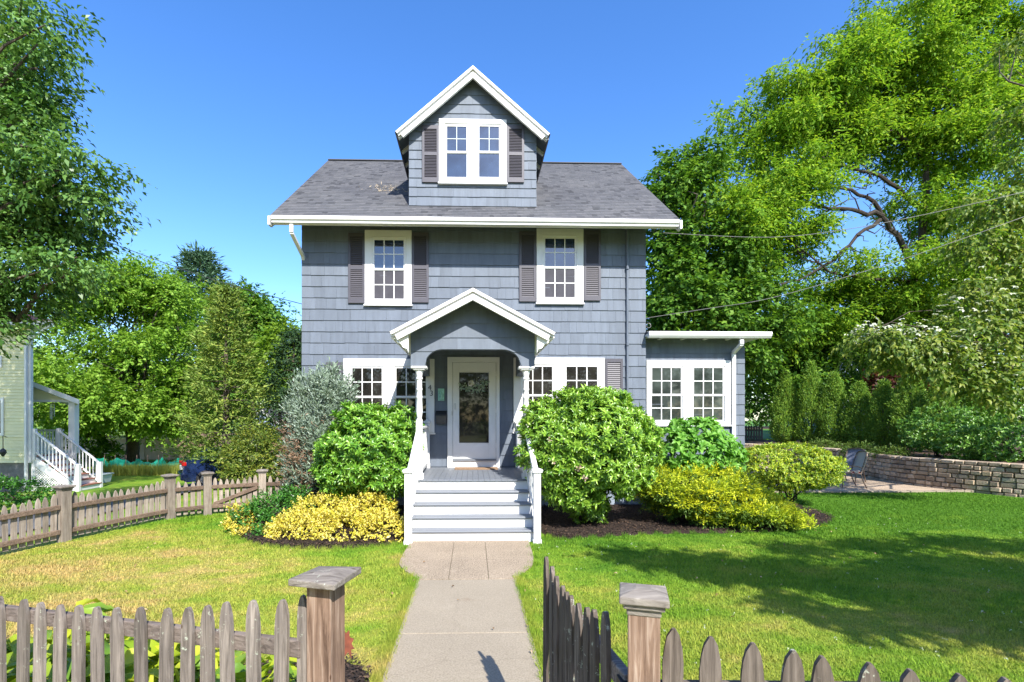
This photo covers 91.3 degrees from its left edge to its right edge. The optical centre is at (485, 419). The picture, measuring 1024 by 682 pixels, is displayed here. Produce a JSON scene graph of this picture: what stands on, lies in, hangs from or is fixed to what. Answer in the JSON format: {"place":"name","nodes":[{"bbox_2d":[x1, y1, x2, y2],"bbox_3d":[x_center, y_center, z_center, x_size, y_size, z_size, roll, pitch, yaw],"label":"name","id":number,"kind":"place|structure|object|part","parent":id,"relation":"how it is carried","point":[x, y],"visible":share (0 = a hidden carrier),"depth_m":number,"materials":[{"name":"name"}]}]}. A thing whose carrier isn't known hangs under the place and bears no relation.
{"place":"outdoors","nodes":[
{"label":"outdoors","id":0,"kind":"place"},
{"bbox_2d":[89,473,113,482],"bbox_3d":[-17.107,2.589,22.160,0.740,0.422,0.740,0,0,-2],"label":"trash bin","id":1,"kind":"object","parent":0,"point":[107,477],"visible":0.3,"depth_m":22.12,"materials":[{"name":"plastic"}]},
{"bbox_2d":[0,480,230,536],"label":"driveway","id":2,"kind":"structure","parent":0,"point":[195,483],"depth_m":13.19,"materials":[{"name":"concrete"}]},
{"bbox_2d":[178,446,273,484],"bbox_3d":[-9.495,1.760,19.616,4.350,1.470,1.780,0,0,-35],"label":"parked car","id":3,"kind":"object","parent":2,"relation":"on","point":[190,472],"visible":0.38,"depth_m":18.06,"materials":[{"name":"blue paint"}]},
{"bbox_3d":[-9.468,1.290,18.694,2.250,0.350,0.180,0,0,-34],"label":"side window","id":4,"kind":"part","parent":3,"relation":"part of","materials":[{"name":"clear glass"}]},
{"bbox_2d":[87,462,179,475],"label":"tall grass","id":5,"kind":"structure","parent":0,"point":[134,470],"depth_m":25.30,"materials":[{"name":"green plant"}]},
{"bbox_2d":[345,631,353,658],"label":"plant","id":6,"kind":"object","parent":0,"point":[349,647],"visible":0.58,"depth_m":2.41,"materials":[{"name":"plant"}]},
{"bbox_2d":[0,421,1023,681],"bbox_3d":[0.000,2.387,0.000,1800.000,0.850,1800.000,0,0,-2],"label":"ground","id":7,"kind":"structure","parent":0,"point":[124,483],"depth_m":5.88,"materials":[{"name":"green plant"}]},
{"bbox_2d":[0,473,55,506],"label":"shrub","id":8,"kind":"object","parent":7,"relation":"on","point":[11,485],"visible":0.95,"depth_m":17.03,"materials":[{"name":"green plant"}]},
{"bbox_2d":[0,314,102,491],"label":"neighbour house","id":9,"kind":"structure","parent":7,"relation":"on","point":[21,391],"depth_m":19.56,"materials":[{"name":"green"}]},
{"bbox_2d":[0,398,3,435],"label":"window","id":10,"kind":"structure","parent":9,"relation":"in","point":[1,399],"depth_m":19.45,"materials":[{"name":"white glass"}]},
{"bbox_2d":[0,436,6,456],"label":"garden bell","id":11,"kind":"object","parent":9,"relation":"hanging from","point":[3,451],"visible":1,"depth_m":18.92,"materials":[{"name":"black metal"}]},
{"bbox_2d":[50,402,54,421],"bbox_3d":[-18.232,-0.328,21.030,0.180,0.814,0.180,0,0,-2],"label":"wind chime","id":12,"kind":"object","parent":9,"relation":"hanging from","point":[51,410],"visible":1,"depth_m":20.99,"materials":[{"name":"metal"}]},
{"bbox_2d":[0,0,160,359],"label":"elm tree","id":13,"kind":"object","parent":7,"relation":"on","point":[45,235],"visible":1,"depth_m":8.98,"materials":[{"name":"green plant"}]},
{"bbox_2d":[63,428,126,465],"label":"shrub","id":14,"kind":"object","parent":7,"relation":"on","point":[97,452],"visible":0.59,"depth_m":30.07,"materials":[{"name":"green plant"}]},
{"bbox_2d":[40,435,181,459],"bbox_3d":[-28.164,1.922,35.285,16.172,1.856,0.120,0,0,-2],"label":"lattice fence","id":15,"kind":"object","parent":7,"relation":"on","point":[145,452],"visible":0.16,"depth_m":35.38,"materials":[{"name":"beige paint"}]},
{"bbox_2d":[14,245,249,462],"bbox_3d":[-23.172,-3.859,31.041,17.545,13.791,12.201,0,0,-2],"label":"maple tree","id":16,"kind":"object","parent":7,"relation":"on","point":[159,309],"visible":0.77,"depth_m":30.22,"materials":[{"name":"green plant"}]},
{"bbox_2d":[93,455,180,466],"bbox_3d":[-18.862,2.375,27.031,4.691,0.952,0.529,0,0,-2],"label":"garden netting","id":17,"kind":"object","parent":7,"relation":"on","point":[116,461],"visible":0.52,"depth_m":27.01,"materials":[{"name":"teal fabric"}]},
{"bbox_2d":[0,469,286,551],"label":"picket fence","id":18,"kind":"object","parent":7,"relation":"on","point":[62,509],"visible":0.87,"depth_m":8.63,"materials":[{"name":"beige wood"}]},
{"bbox_2d":[212,475,258,511],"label":"garden gate","id":19,"kind":"structure","parent":18,"relation":"attached to","point":[244,485],"depth_m":10.54,"materials":[{"name":"beige wood"}]},
{"bbox_2d":[0,566,360,681],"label":"picket fence","id":20,"kind":"object","parent":7,"relation":"on","point":[316,647],"visible":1,"depth_m":2.39,"materials":[{"name":"brown wood"}]},
{"bbox_2d":[115,241,274,437],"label":"pine tree","id":21,"kind":"object","parent":7,"relation":"on","point":[203,264],"visible":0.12,"depth_m":44.36,"materials":[{"name":"green plant"}]},
{"bbox_2d":[177,431,230,457],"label":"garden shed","id":22,"kind":"structure","parent":7,"relation":"on","point":[193,443],"depth_m":27.60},
{"bbox_2d":[153,275,286,483],"bbox_3d":[-8.205,-1.108,15.621,3.847,6.758,3.624,0,0,-2],"label":"cedar tree","id":23,"kind":"object","parent":7,"relation":"on","point":[224,292],"visible":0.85,"depth_m":15.25,"materials":[{"name":"green plant"}]},
{"bbox_2d":[179,275,301,442],"bbox_3d":[-14.167,-2.750,29.766,6.487,11.539,6.213,0,0,19],"label":"ash tree","id":24,"kind":"object","parent":7,"relation":"on","point":[261,310],"visible":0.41,"depth_m":28.74,"materials":[{"name":"green plant"}]},
{"bbox_2d":[211,421,288,495],"bbox_3d":[-5.911,1.022,12.789,1.897,1.985,1.889,0,0,39],"label":"azalea","id":25,"kind":"object","parent":7,"relation":"on","point":[242,465],"visible":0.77,"depth_m":12.46,"materials":[{"name":"green plant"}]},
{"bbox_2d":[158,661,370,681],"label":"mulch bed","id":26,"kind":"object","parent":7,"relation":"on","point":[352,677],"visible":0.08,"depth_m":3.77,"materials":[{"name":"brown wood"}]},
{"bbox_2d":[6,638,89,681],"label":"hosta","id":27,"kind":"object","parent":26,"relation":"on","point":[49,672],"visible":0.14,"depth_m":3.06,"materials":[{"name":"green plant"}]},
{"bbox_2d":[6,598,122,664],"bbox_3d":[-3.158,1.648,3.515,1.138,0.554,1.217,0,0,33],"label":"hosta","id":28,"kind":"object","parent":26,"relation":"on","point":[11,641],"visible":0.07,"depth_m":3.72,"materials":[{"name":"green plant"}]},
{"bbox_2d":[6,629,158,681],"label":"hosta","id":29,"kind":"object","parent":26,"relation":"on","point":[11,657],"visible":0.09,"depth_m":2.97,"materials":[{"name":"green plant"}]},
{"bbox_2d":[7,640,179,681],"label":"hosta","id":30,"kind":"object","parent":26,"relation":"on","point":[129,657],"visible":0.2,"depth_m":3.03,"materials":[{"name":"green plant"}]},
{"bbox_2d":[46,631,196,681],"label":"hosta","id":31,"kind":"object","parent":26,"relation":"on","point":[129,643],"visible":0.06,"depth_m":3.32,"materials":[{"name":"green plant"}]},
{"bbox_2d":[85,636,262,681],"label":"hosta","id":32,"kind":"object","parent":26,"relation":"on","point":[151,664],"visible":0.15,"depth_m":3.24,"materials":[{"name":"green plant"}]},
{"bbox_2d":[125,653,273,681],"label":"hosta","id":33,"kind":"object","parent":26,"relation":"on","point":[240,670],"visible":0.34,"depth_m":3.03,"materials":[{"name":"green plant"}]},
{"bbox_2d":[174,648,296,681],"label":"hosta","id":34,"kind":"object","parent":26,"relation":"on","point":[292,670],"visible":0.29,"depth_m":3.21,"materials":[{"name":"green plant"}]},
{"bbox_2d":[235,677,292,681],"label":"hosta","id":35,"kind":"object","parent":26,"relation":"on","point":[290,679],"visible":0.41,"depth_m":3.12,"materials":[{"name":"green plant"}]},
{"bbox_2d":[239,408,290,452],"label":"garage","id":36,"kind":"structure","parent":7,"relation":"on","point":[266,417],"depth_m":39.55,"materials":[{"name":"grey"}]},
{"bbox_2d":[233,326,301,481],"bbox_3d":[-6.373,-0.416,16.883,3.468,5.532,3.578,0,0,21],"label":"spruce tree","id":37,"kind":"object","parent":7,"relation":"on","point":[296,336],"visible":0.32,"depth_m":16.44,"materials":[{"name":"green plant"}]},
{"bbox_2d":[233,313,301,432],"bbox_3d":[-8.632,-0.729,20.994,3.456,7.411,3.278,0,0,-2],"label":"locust tree","id":38,"kind":"object","parent":7,"relation":"on","point":[265,341],"visible":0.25,"depth_m":20.37,"materials":[{"name":"green plant"}]},
{"bbox_2d":[233,505,421,548],"bbox_3d":[-3.254,1.935,9.533,3.950,0.091,3.950,0,0,-2],"label":"mulch bed","id":39,"kind":"object","parent":7,"relation":"on","point":[318,541],"visible":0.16,"depth_m":7.96,"materials":[{"name":"brown wood"}]},
{"bbox_2d":[219,499,258,535],"bbox_3d":[-4.278,1.721,8.768,0.683,0.591,1.161,0,0,-42],"label":"euonymus","id":40,"kind":"object","parent":39,"relation":"on","point":[226,523],"visible":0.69,"depth_m":8.71,"materials":[{"name":"yellow plant"}]},
{"bbox_2d":[223,484,316,536],"bbox_3d":[-3.875,1.633,9.014,1.514,0.893,1.930,0,0,-2],"label":"euonymus","id":41,"kind":"object","parent":39,"relation":"on","point":[286,495],"visible":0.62,"depth_m":8.95,"materials":[{"name":"green plant"}]},
{"bbox_2d":[270,355,362,511],"bbox_3d":[-3.369,0.360,10.014,1.695,3.314,1.443,0,0,22],"label":"juniper shrub","id":42,"kind":"object","parent":39,"relation":"on","point":[317,398],"visible":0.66,"depth_m":9.75,"materials":[{"name":"grey plant"}]},
{"bbox_2d":[261,487,403,541],"bbox_3d":[-2.490,1.655,8.548,2.538,0.892,1.871,0,0,-2],"label":"euonymus","id":43,"kind":"object","parent":39,"relation":"on","point":[324,519],"visible":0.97,"depth_m":8.22,"materials":[{"name":"yellow plant"}]},
{"bbox_2d":[307,399,424,513],"bbox_3d":[-2.241,0.801,9.434,2.192,2.424,2.113,0,0,-2],"label":"rhododendron","id":44,"kind":"object","parent":39,"relation":"on","point":[363,447],"visible":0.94,"depth_m":8.96,"materials":[{"name":"green plant"}]},
{"bbox_2d":[6,497,833,681],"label":"bark chips","id":45,"kind":"object","parent":39,"relation":"on","point":[369,666],"visible":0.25,"depth_m":8.69,"materials":[{"name":"brown wood"}]},
{"bbox_2d":[381,579,542,681],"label":"walkway","id":46,"kind":"structure","parent":7,"relation":"on","point":[446,635],"depth_m":4.45,"materials":[{"name":"concrete"}]},
{"bbox_2d":[399,540,532,579],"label":"walkway","id":47,"kind":"structure","parent":7,"relation":"on","point":[505,559],"depth_m":6.93,"materials":[{"name":"beige concrete"}]},
{"bbox_2d":[268,66,772,544],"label":"house","id":48,"kind":"structure","parent":7,"relation":"on","point":[499,254],"depth_m":11.05,"materials":[{"name":"blue paint"}]},
{"bbox_2d":[110,242,301,303],"bbox_3d":[-9.142,-4.498,12.557,10.101,3.701,0.083,0,0,12],"label":"overhead cable","id":49,"kind":"object","parent":48,"relation":"attached to","point":[210,278],"visible":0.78,"depth_m":11.98,"materials":[{"name":"black rubber"}]},
{"bbox_2d":[358,182,408,193],"bbox_3d":[-2.453,-5.590,12.126,1.286,0.647,0.681,0,0,-2],"label":"straw","id":50,"kind":"object","parent":48,"relation":"on","point":[389,188],"visible":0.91,"depth_m":12.08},
{"bbox_2d":[363,230,412,305],"bbox_3d":[-2.152,-3.339,11.003,1.066,1.670,0.081,0,0,-2],"label":"window","id":51,"kind":"structure","parent":48,"relation":"in","point":[388,253],"depth_m":11.01,"materials":[{"name":"white paint"}]},
{"bbox_2d":[343,359,434,433],"bbox_3d":[-2.136,-0.510,11.003,2.037,1.664,0.081,0,0,-2],"label":"window","id":52,"kind":"structure","parent":48,"relation":"in","point":[383,381],"depth_m":11.01,"materials":[{"name":"white paint"}]},
{"bbox_2d":[438,388,443,400],"bbox_3d":[-0.991,-0.555,11.008,0.138,0.270,0.100,0,0,-2],"label":"wall lamp","id":53,"kind":"object","parent":48,"relation":"attached to","point":[440,394],"visible":1,"depth_m":11.03,"materials":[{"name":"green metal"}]},
{"bbox_2d":[436,411,446,423],"bbox_3d":[-0.985,-0.057,10.999,0.242,0.281,0.118,0,0,-2],"label":"mailbox","id":54,"kind":"object","parent":48,"relation":"attached to","point":[441,417],"visible":1,"depth_m":10.96,"materials":[{"name":"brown metal"}]},
{"bbox_2d":[438,118,507,184],"bbox_3d":[-0.291,-5.917,11.042,1.533,1.441,0.081,0,0,-2],"label":"window","id":55,"kind":"structure","parent":48,"relation":"in","point":[471,151],"depth_m":11.05,"materials":[{"name":"white paint"}]},
{"bbox_2d":[453,362,495,458],"bbox_3d":[-0.259,-0.201,11.047,1.000,2.133,0.060,0,0,-2],"label":"door","id":56,"kind":"structure","parent":48,"relation":"in","point":[474,415],"depth_m":11.06,"materials":[{"name":"white paint"}]},
{"bbox_2d":[458,377,489,393],"bbox_3d":[-0.263,-0.719,11.011,0.712,0.465,0.091,0,0,-2],"label":"door wreath","id":57,"kind":"object","parent":56,"relation":"attached to","point":[470,384],"depth_m":11.03,"materials":[{"name":"green plant"}]},
{"bbox_2d":[454,467,497,469],"bbox_3d":[-0.208,1.046,10.763,0.926,0.017,0.430,0,0,-2],"label":"door mat","id":58,"kind":"object","parent":48,"relation":"on","point":[476,468],"depth_m":10.64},
{"bbox_2d":[513,358,604,432],"bbox_3d":[1.627,-0.537,11.102,2.073,1.679,0.081,0,0,-2],"label":"window","id":59,"kind":"structure","parent":48,"relation":"in","point":[548,374],"depth_m":11.10,"materials":[{"name":"white paint"}]},
{"bbox_2d":[536,228,584,304],"bbox_3d":[1.645,-3.402,11.102,1.085,1.684,0.081,0,0,-2],"label":"window","id":60,"kind":"structure","parent":48,"relation":"in","point":[559,252],"depth_m":11.11,"materials":[{"name":"white paint"}]},
{"bbox_2d":[646,360,731,425],"bbox_3d":[4.620,-0.603,11.400,1.974,1.506,0.081,0,0,-2],"label":"window","id":61,"kind":"structure","parent":48,"relation":"in","point":[674,388],"depth_m":11.41,"materials":[{"name":"white paint"}]},
{"bbox_2d":[647,192,1022,237],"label":"overhead cable","id":62,"kind":"object","parent":48,"relation":"attached to","point":[839,230],"visible":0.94,"depth_m":10.42,"materials":[{"name":"black rubber"}]},
{"bbox_2d":[648,217,1022,317],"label":"overhead cable","id":63,"kind":"object","parent":48,"relation":"attached to","point":[840,278],"visible":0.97,"depth_m":10.29,"materials":[{"name":"black rubber"}]},
{"bbox_2d":[33,334,1022,439],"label":"wood","id":64,"kind":"object","parent":7,"relation":"on","point":[755,422],"visible":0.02,"depth_m":71.79,"materials":[{"name":"green plant"}]},
{"bbox_2d":[231,511,838,681],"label":"edge grass","id":65,"kind":"structure","parent":7,"relation":"on","point":[402,611],"depth_m":5.22,"materials":[{"name":"green plant"}]},
{"bbox_2d":[125,530,998,652],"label":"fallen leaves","id":66,"kind":"object","parent":7,"relation":"on","point":[614,572],"visible":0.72,"depth_m":5.85,"materials":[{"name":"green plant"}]},
{"bbox_2d":[541,503,833,538],"bbox_3d":[4.010,1.935,10.379,7.168,0.091,4.037,0,0,-24],"label":"mulch bed","id":67,"kind":"object","parent":7,"relation":"on","point":[633,532],"visible":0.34,"depth_m":8.98,"materials":[{"name":"brown soil"}]},
{"bbox_2d":[513,383,664,523],"bbox_3d":[1.846,0.690,8.993,2.628,2.663,2.309,0,0,19],"label":"rhododendron","id":68,"kind":"object","parent":67,"relation":"on","point":[572,422],"visible":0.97,"depth_m":8.41,"materials":[{"name":"green plant"}]},
{"bbox_2d":[548,436,638,480],"bbox_3d":[1.714,0.625,7.990,1.460,0.720,0.139,0,0,-2],"label":"faded blossom","id":69,"kind":"object","parent":68,"relation":"attached to","point":[580,466],"visible":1,"depth_m":7.99,"materials":[{"name":"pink plant"}]},
{"bbox_2d":[656,416,750,488],"bbox_3d":[4.243,0.964,10.127,1.914,2.093,1.598,0,0,-2],"label":"hydrangea","id":70,"kind":"object","parent":67,"relation":"on","point":[682,437],"visible":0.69,"depth_m":9.71,"materials":[{"name":"green plant"}]},
{"bbox_2d":[633,460,826,531],"bbox_3d":[4.295,1.383,9.394,3.304,1.275,2.256,0,0,-2],"label":"golden juniper","id":71,"kind":"object","parent":67,"relation":"on","point":[715,501],"visible":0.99,"depth_m":8.75,"materials":[{"name":"yellow plant"}]},
{"bbox_2d":[738,441,850,503],"bbox_3d":[6.875,1.254,11.466,2.648,1.529,1.715,0,0,-2],"label":"azalea","id":72,"kind":"object","parent":67,"relation":"on","point":[815,474],"visible":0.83,"depth_m":10.94,"materials":[{"name":"green plant"}]},
{"bbox_2d":[638,125,836,385],"bbox_3d":[10.786,-5.295,23.133,9.874,14.340,6.461,0,0,-20],"label":"maple tree","id":73,"kind":"object","parent":7,"relation":"on","point":[681,260],"visible":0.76,"depth_m":21.31,"materials":[{"name":"green plant"}]},
{"bbox_2d":[535,515,1021,662],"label":"clover flowers","id":74,"kind":"object","parent":7,"relation":"on","point":[835,586],"visible":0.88,"depth_m":5.02,"materials":[{"name":"white plant"}]},
{"bbox_2d":[619,582,1010,681],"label":"picket fence","id":75,"kind":"object","parent":7,"relation":"on","point":[645,605],"visible":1,"depth_m":1.79,"materials":[{"name":"brown wood"}]},
{"bbox_2d":[543,556,627,681],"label":"garden gate","id":76,"kind":"structure","parent":75,"relation":"attached to","point":[577,646],"depth_m":2.50,"materials":[{"name":"grey wood"}]},
{"bbox_2d":[775,490,970,492],"bbox_3d":[10.425,1.942,13.518,5.751,0.055,0.160,0,0,-2],"label":"patio edging","id":77,"kind":"object","parent":7,"relation":"on","point":[881,491],"visible":0.77,"depth_m":13.46,"materials":[{"name":"stone"}]},
{"bbox_2d":[745,443,1023,497],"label":"retaining wall","id":78,"kind":"structure","parent":7,"relation":"on","point":[1003,478],"depth_m":14.03,"materials":[{"name":"beige stone"}]},
{"bbox_2d":[806,274,1023,437],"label":"oak tree","id":79,"kind":"object","parent":7,"relation":"on","point":[967,404],"visible":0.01,"depth_m":31.46,"materials":[{"name":"green plant"}]},
{"bbox_2d":[0,0,1023,420],"label":"sky","id":80,"kind":"structure","parent":0,"point":[226,108],"materials":[{"name":"blue"}]},
{"bbox_2d":[747,429,863,439],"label":"back lawn","id":81,"kind":"structure","parent":0,"point":[766,434],"depth_m":35.87,"materials":[{"name":"green plant"}]},
{"bbox_2d":[788,363,886,433],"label":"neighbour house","id":82,"kind":"structure","parent":81,"relation":"on","point":[835,406],"depth_m":38.75,"materials":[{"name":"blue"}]},
{"bbox_2d":[749,463,948,490],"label":"patio","id":83,"kind":"structure","parent":0,"point":[870,483],"depth_m":14.58,"materials":[{"name":"stone paving"}]},
{"bbox_2d":[842,448,865,482],"bbox_3d":[11.430,1.419,15.646,0.713,1.066,0.572,0,0,-30],"label":"patio chair","id":84,"kind":"object","parent":83,"relation":"on","point":[850,454],"visible":0.38,"depth_m":15.87,"materials":[{"name":"grey metal"}]},
{"bbox_2d":[841,450,867,487],"bbox_3d":[10.547,1.419,14.477,0.713,1.066,0.572,0,0,9],"label":"patio chair","id":85,"kind":"object","parent":83,"relation":"on","point":[858,466],"visible":0.81,"depth_m":14.36,"materials":[{"name":"grey metal"}]},
{"bbox_2d":[745,426,1023,488],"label":"terrace","id":86,"kind":"structure","parent":0,"point":[918,454],"depth_m":18.02,"materials":[{"name":"brown soil"}]},
{"bbox_2d":[745,425,762,439],"bbox_3d":[14.737,0.770,28.936,2.561,0.961,0.080,0,0,-2],"label":"picket fence","id":87,"kind":"object","parent":86,"relation":"on","point":[750,430],"visible":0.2,"depth_m":28.92,"materials":[{"name":"black metal"}]},
{"bbox_2d":[766,369,802,442],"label":"arborvitae","id":88,"kind":"object","parent":86,"relation":"on","point":[785,396],"visible":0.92,"depth_m":23.36,"materials":[{"name":"green plant"}]},
{"bbox_2d":[790,358,828,445],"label":"arborvitae","id":89,"kind":"object","parent":86,"relation":"on","point":[811,382],"visible":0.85,"depth_m":22.60,"materials":[{"name":"green plant"}]},
{"bbox_2d":[745,297,885,441],"bbox_3d":[16.450,-2.457,27.494,9.393,7.877,7.865,0,0,-2],"label":"cherry tree","id":90,"kind":"object","parent":86,"relation":"on","point":[772,380],"visible":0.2,"depth_m":25.66,"materials":[{"name":"green plant"}]},
{"bbox_2d":[802,437,842,448],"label":"ground juniper","id":91,"kind":"object","parent":86,"relation":"on","point":[815,441],"visible":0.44,"depth_m":20.56,"materials":[{"name":"green plant"}]},
{"bbox_2d":[811,370,853,445],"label":"arborvitae","id":92,"kind":"object","parent":86,"relation":"on","point":[833,395],"visible":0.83,"depth_m":21.79,"materials":[{"name":"green plant"}]},
{"bbox_2d":[663,0,1023,420],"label":"honey locust","id":93,"kind":"object","parent":86,"relation":"on","point":[869,91],"visible":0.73,"depth_m":23.29,"materials":[{"name":"green plant"}]},
{"bbox_2d":[837,439,876,458],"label":"ground juniper","id":94,"kind":"object","parent":86,"relation":"on","point":[845,447],"visible":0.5,"depth_m":17.93,"materials":[{"name":"green plant"}]},
{"bbox_2d":[838,379,881,446],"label":"arborvitae","id":95,"kind":"object","parent":86,"relation":"on","point":[860,396],"visible":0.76,"depth_m":20.86,"materials":[{"name":"green plant"}]},
{"bbox_2d":[859,378,902,448],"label":"arborvitae","id":96,"kind":"object","parent":86,"relation":"on","point":[883,392],"visible":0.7,"depth_m":19.87,"materials":[{"name":"green plant"}]},
{"bbox_2d":[868,442,915,461],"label":"ground juniper","id":97,"kind":"object","parent":86,"relation":"on","point":[894,450],"visible":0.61,"depth_m":16.20,"materials":[{"name":"green plant"}]},
{"bbox_2d":[860,368,931,427],"bbox_3d":[19.973,-0.693,24.568,3.486,3.817,3.286,0,0,-2],"label":"red shrub","id":98,"kind":"object","parent":86,"relation":"on","point":[873,381],"visible":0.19,"depth_m":24.37,"materials":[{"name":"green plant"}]},
{"bbox_2d":[884,368,933,449],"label":"arborvitae","id":99,"kind":"object","parent":86,"relation":"on","point":[908,403],"visible":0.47,"depth_m":18.90,"materials":[{"name":"green plant"}]},
{"bbox_2d":[825,25,1023,436],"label":"dogwood","id":100,"kind":"object","parent":86,"relation":"on","point":[918,356],"visible":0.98,"depth_m":10.95,"materials":[{"name":"green plant"}]},
{"bbox_2d":[913,377,963,451],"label":"arborvitae","id":101,"kind":"object","parent":86,"relation":"on","point":[951,399],"visible":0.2,"depth_m":17.86,"materials":[{"name":"green plant"}]},
{"bbox_2d":[895,402,988,456],"bbox_3d":[14.483,0.338,15.966,2.262,1.852,2.059,0,0,21],"label":"laurel","id":102,"kind":"object","parent":86,"relation":"on","point":[925,439],"visible":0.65,"depth_m":15.83,"materials":[{"name":"green plant"}]},
{"bbox_2d":[926,406,1023,460],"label":"laurel","id":103,"kind":"object","parent":86,"relation":"on","point":[967,452],"visible":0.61,"depth_m":14.67,"materials":[{"name":"green plant"}]},
{"bbox_2d":[966,407,1023,461],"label":"laurel","id":104,"kind":"object","parent":86,"relation":"on","point":[1014,457],"visible":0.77,"depth_m":14.07,"materials":[{"name":"green plant"}]}
]}

